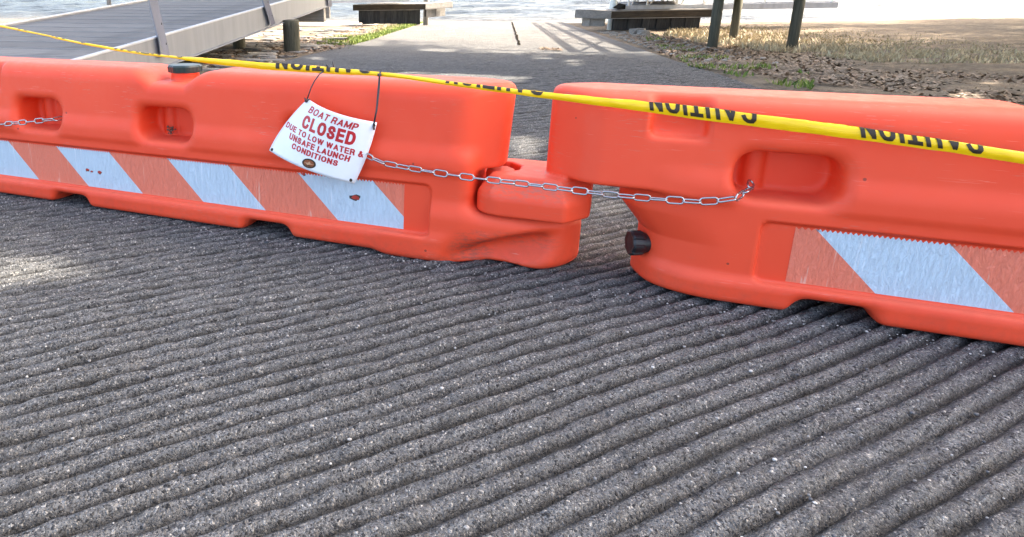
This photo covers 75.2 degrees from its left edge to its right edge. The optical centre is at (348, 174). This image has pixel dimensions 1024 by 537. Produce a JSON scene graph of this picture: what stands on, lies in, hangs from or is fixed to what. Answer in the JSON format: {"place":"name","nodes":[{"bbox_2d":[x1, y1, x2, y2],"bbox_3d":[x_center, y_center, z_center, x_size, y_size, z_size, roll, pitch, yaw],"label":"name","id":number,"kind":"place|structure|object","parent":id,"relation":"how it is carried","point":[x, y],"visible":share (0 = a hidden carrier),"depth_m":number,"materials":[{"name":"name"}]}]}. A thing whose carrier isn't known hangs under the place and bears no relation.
{"place":"outdoors","nodes":[
{"label":"outdoors","id":0,"kind":"place"},
{"bbox_2d":[179,21,422,74],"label":"bank","id":1,"kind":"structure","parent":0,"point":[314,30],"depth_m":14.73,"materials":[{"name":"soil"}]},
{"bbox_2d":[0,0,331,64],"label":"gangway","id":2,"kind":"object","parent":1,"relation":"on","point":[188,28],"visible":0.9,"depth_m":9.58,"materials":[{"name":"metal"}]},
{"bbox_2d":[233,38,245,48],"bbox_3d":[-2.285,-2.671,13.346,0.262,0.702,0.261,1,20,5],"label":"wooden pile","id":3,"kind":"object","parent":1,"relation":"on","point":[238,44],"visible":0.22,"depth_m":13.23,"materials":[{"name":"wood"}]},
{"bbox_2d":[191,25,379,67],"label":"leaf litter","id":4,"kind":"object","parent":1,"relation":"on","point":[286,54],"visible":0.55,"depth_m":13.15,"materials":[{"name":"brown plant"}]},
{"bbox_2d":[283,19,300,51],"bbox_3d":[-1.113,-2.555,12.534,0.322,0.902,0.321,7,22,21],"label":"wooden pile","id":5,"kind":"object","parent":1,"relation":"on","point":[291,35],"visible":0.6,"depth_m":12.36,"materials":[{"name":"wood"}]},
{"bbox_2d":[316,33,371,44],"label":"green grass","id":6,"kind":"structure","parent":1,"relation":"on","point":[341,42],"depth_m":15.41,"materials":[{"name":"green plant"}]},
{"bbox_2d":[347,21,422,44],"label":"green grass","id":7,"kind":"structure","parent":1,"relation":"on","point":[363,38],"depth_m":18.52,"materials":[{"name":"green plant"}]},
{"bbox_2d":[353,2,452,24],"bbox_3d":[2.257,-6.651,26.534,4.163,0.863,0.858,-1,20,0],"label":"dock","id":8,"kind":"object","parent":1,"relation":"on","point":[392,13],"visible":0.95,"depth_m":26.45,"materials":[{"name":"grey wood"}]},
{"bbox_2d":[332,0,409,2],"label":"walkway","id":9,"kind":"structure","parent":8,"relation":"on","point":[341,1],"depth_m":25.37,"materials":[{"name":"white paint"}]},
{"bbox_2d":[367,23,400,32],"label":"dry grass","id":10,"kind":"structure","parent":0,"point":[378,27],"depth_m":22.64,"materials":[{"name":"beige plant"}]},
{"bbox_2d":[319,21,679,62],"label":"ramp slab","id":11,"kind":"structure","parent":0,"point":[566,37],"depth_m":16.88,"materials":[{"name":"concrete"}]},
{"bbox_2d":[539,47,562,50],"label":"leaf litter","id":12,"kind":"object","parent":11,"relation":"on","point":[546,48],"visible":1,"depth_m":13.11,"materials":[{"name":"beige plant"}]},
{"bbox_2d":[0,46,1023,536],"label":"ramp","id":13,"kind":"structure","parent":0,"point":[420,444],"depth_m":1.61,"materials":[{"name":"concrete"}]},
{"bbox_2d":[0,56,580,268],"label":"water barrier","id":14,"kind":"object","parent":13,"relation":"on","point":[108,141],"visible":0.9,"depth_m":2.62,"materials":[{"name":"orange plastic"}]},
{"bbox_2d":[0,116,61,125],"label":"chain","id":15,"kind":"object","parent":14,"relation":"attached to","point":[26,122],"visible":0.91,"depth_m":3.03,"materials":[{"name":"metal"}]},
{"bbox_2d":[167,126,175,133],"bbox_3d":[-0.807,-0.203,2.920,0.044,0.042,0.067,0,15,0],"label":"cobweb debris","id":16,"kind":"object","parent":14,"relation":"on","point":[171,129],"visible":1,"depth_m":2.91,"materials":[{"name":"grey"}]},
{"bbox_2d":[269,100,376,183],"bbox_3d":[-0.115,-0.124,2.446,0.449,0.309,0.083,7,22,22],"label":"sign","id":17,"kind":"object","parent":14,"relation":"attached to","point":[311,136],"visible":1,"depth_m":2.42,"materials":[{"name":"white plastic"}]},
{"bbox_2d":[373,70,381,129],"bbox_3d":[0.106,-0.273,2.361,0.016,0.208,0.086,6,22,19],"label":"zip tie","id":18,"kind":"object","parent":17,"relation":"attached to","point":[378,88],"visible":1,"depth_m":2.35,"materials":[{"name":"black plastic"}]},
{"bbox_2d":[0,25,1023,163],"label":"caution tape","id":19,"kind":"object","parent":14,"relation":"attached to","point":[789,124],"visible":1,"depth_m":1.95,"materials":[{"name":"yellow plastic"}]},
{"bbox_2d":[304,61,333,102],"bbox_3d":[-0.117,-0.354,2.452,0.131,0.145,0.049,-16,25,-35],"label":"zip tie","id":20,"kind":"object","parent":19,"relation":"hanging from","point":[306,100],"visible":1,"depth_m":2.43,"materials":[{"name":"black plastic"}]},
{"bbox_2d":[366,153,754,205],"bbox_3d":[0.606,-0.012,2.248,1.434,0.081,0.159,7,22,22],"label":"chain","id":21,"kind":"object","parent":14,"relation":"attached to","point":[743,192],"visible":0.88,"depth_m":2.13,"materials":[{"name":"metal"}]},
{"bbox_2d":[0,116,1022,536],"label":"grit","id":22,"kind":"object","parent":13,"relation":"on","point":[548,376],"visible":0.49,"depth_m":1.73,"materials":[{"name":"grey gravel"}]},
{"bbox_2d":[477,83,1023,345],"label":"water barrier","id":23,"kind":"object","parent":13,"relation":"on","point":[918,239],"visible":0.95,"depth_m":1.95,"materials":[{"name":"orange plastic"}]},
{"bbox_2d":[0,0,1023,23],"bbox_3d":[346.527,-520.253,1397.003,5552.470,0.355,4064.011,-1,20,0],"label":"lake","id":24,"kind":"structure","parent":0,"point":[471,10],"depth_m":34.89,"materials":[{"name":"liquid"}]},
{"bbox_2d":[423,0,428,24],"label":"dock pile","id":25,"kind":"object","parent":24,"relation":"in","point":[425,21],"depth_m":27.16,"materials":[{"name":"grey wood"}]},
{"bbox_2d":[567,18,1023,105],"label":"bank","id":26,"kind":"structure","parent":0,"point":[1007,31],"depth_m":12.82,"materials":[{"name":"soil"}]},
{"bbox_2d":[607,0,617,29],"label":"dock pile","id":27,"kind":"object","parent":26,"relation":"on","point":[613,3],"visible":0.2,"depth_m":22.13,"materials":[{"name":"grey wood"}]},
{"bbox_2d":[629,28,644,33],"bbox_3d":[8.875,-4.384,19.648,0.450,0.193,0.370,0,15,0],"label":"rock","id":28,"kind":"object","parent":26,"relation":"on","point":[634,30],"visible":0.61,"depth_m":19.58,"materials":[{"name":"stone"}]},
{"bbox_2d":[637,30,649,34],"bbox_3d":[8.926,-4.278,19.322,0.388,0.155,0.311,0,15,0],"label":"rock","id":29,"kind":"object","parent":26,"relation":"on","point":[646,32],"visible":0.81,"depth_m":19.19,"materials":[{"name":"stone"}]},
{"bbox_2d":[575,8,711,29],"bbox_3d":[9.997,-5.216,21.802,4.429,0.790,0.693,1,20,7],"label":"dock","id":30,"kind":"object","parent":26,"relation":"on","point":[650,19],"visible":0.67,"depth_m":21.76,"materials":[{"name":"grey wood"}]},
{"bbox_2d":[613,3,625,8],"bbox_3d":[9.140,-5.675,21.608,0.230,0.150,0.500,-1,20,0],"label":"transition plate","id":31,"kind":"object","parent":30,"relation":"on","point":[620,6],"visible":1,"depth_m":21.51,"materials":[{"name":"black metal"}]},
{"bbox_2d":[618,0,838,9],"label":"walkway","id":32,"kind":"structure","parent":30,"relation":"on","point":[729,4],"depth_m":21.57,"materials":[{"name":"white paint"}]},
{"bbox_2d":[707,0,723,47],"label":"boardwalk pile","id":33,"kind":"object","parent":26,"relation":"on","point":[715,22],"visible":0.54,"depth_m":13.41,"materials":[{"name":"grey wood"}]},
{"bbox_2d":[646,34,814,89],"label":"green grass","id":34,"kind":"structure","parent":26,"relation":"on","point":[805,84],"depth_m":9.30,"materials":[{"name":"plant"}]},
{"bbox_2d":[729,0,742,37],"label":"boardwalk pile","id":35,"kind":"object","parent":26,"relation":"on","point":[736,17],"visible":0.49,"depth_m":16.46,"materials":[{"name":"wood"}]},
{"bbox_2d":[786,0,805,47],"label":"boardwalk pile","id":36,"kind":"object","parent":26,"relation":"on","point":[795,23],"visible":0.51,"depth_m":13.08,"materials":[{"name":"grey wood"}]},
{"bbox_2d":[628,35,1023,104],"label":"leaf litter","id":37,"kind":"object","parent":26,"relation":"on","point":[900,84],"visible":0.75,"depth_m":8.69,"materials":[{"name":"brown plant"}]},
{"bbox_2d":[662,24,1023,63],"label":"dry grass","id":38,"kind":"structure","parent":26,"relation":"on","point":[771,45],"depth_m":12.90,"materials":[{"name":"beige plant"}]}
]}

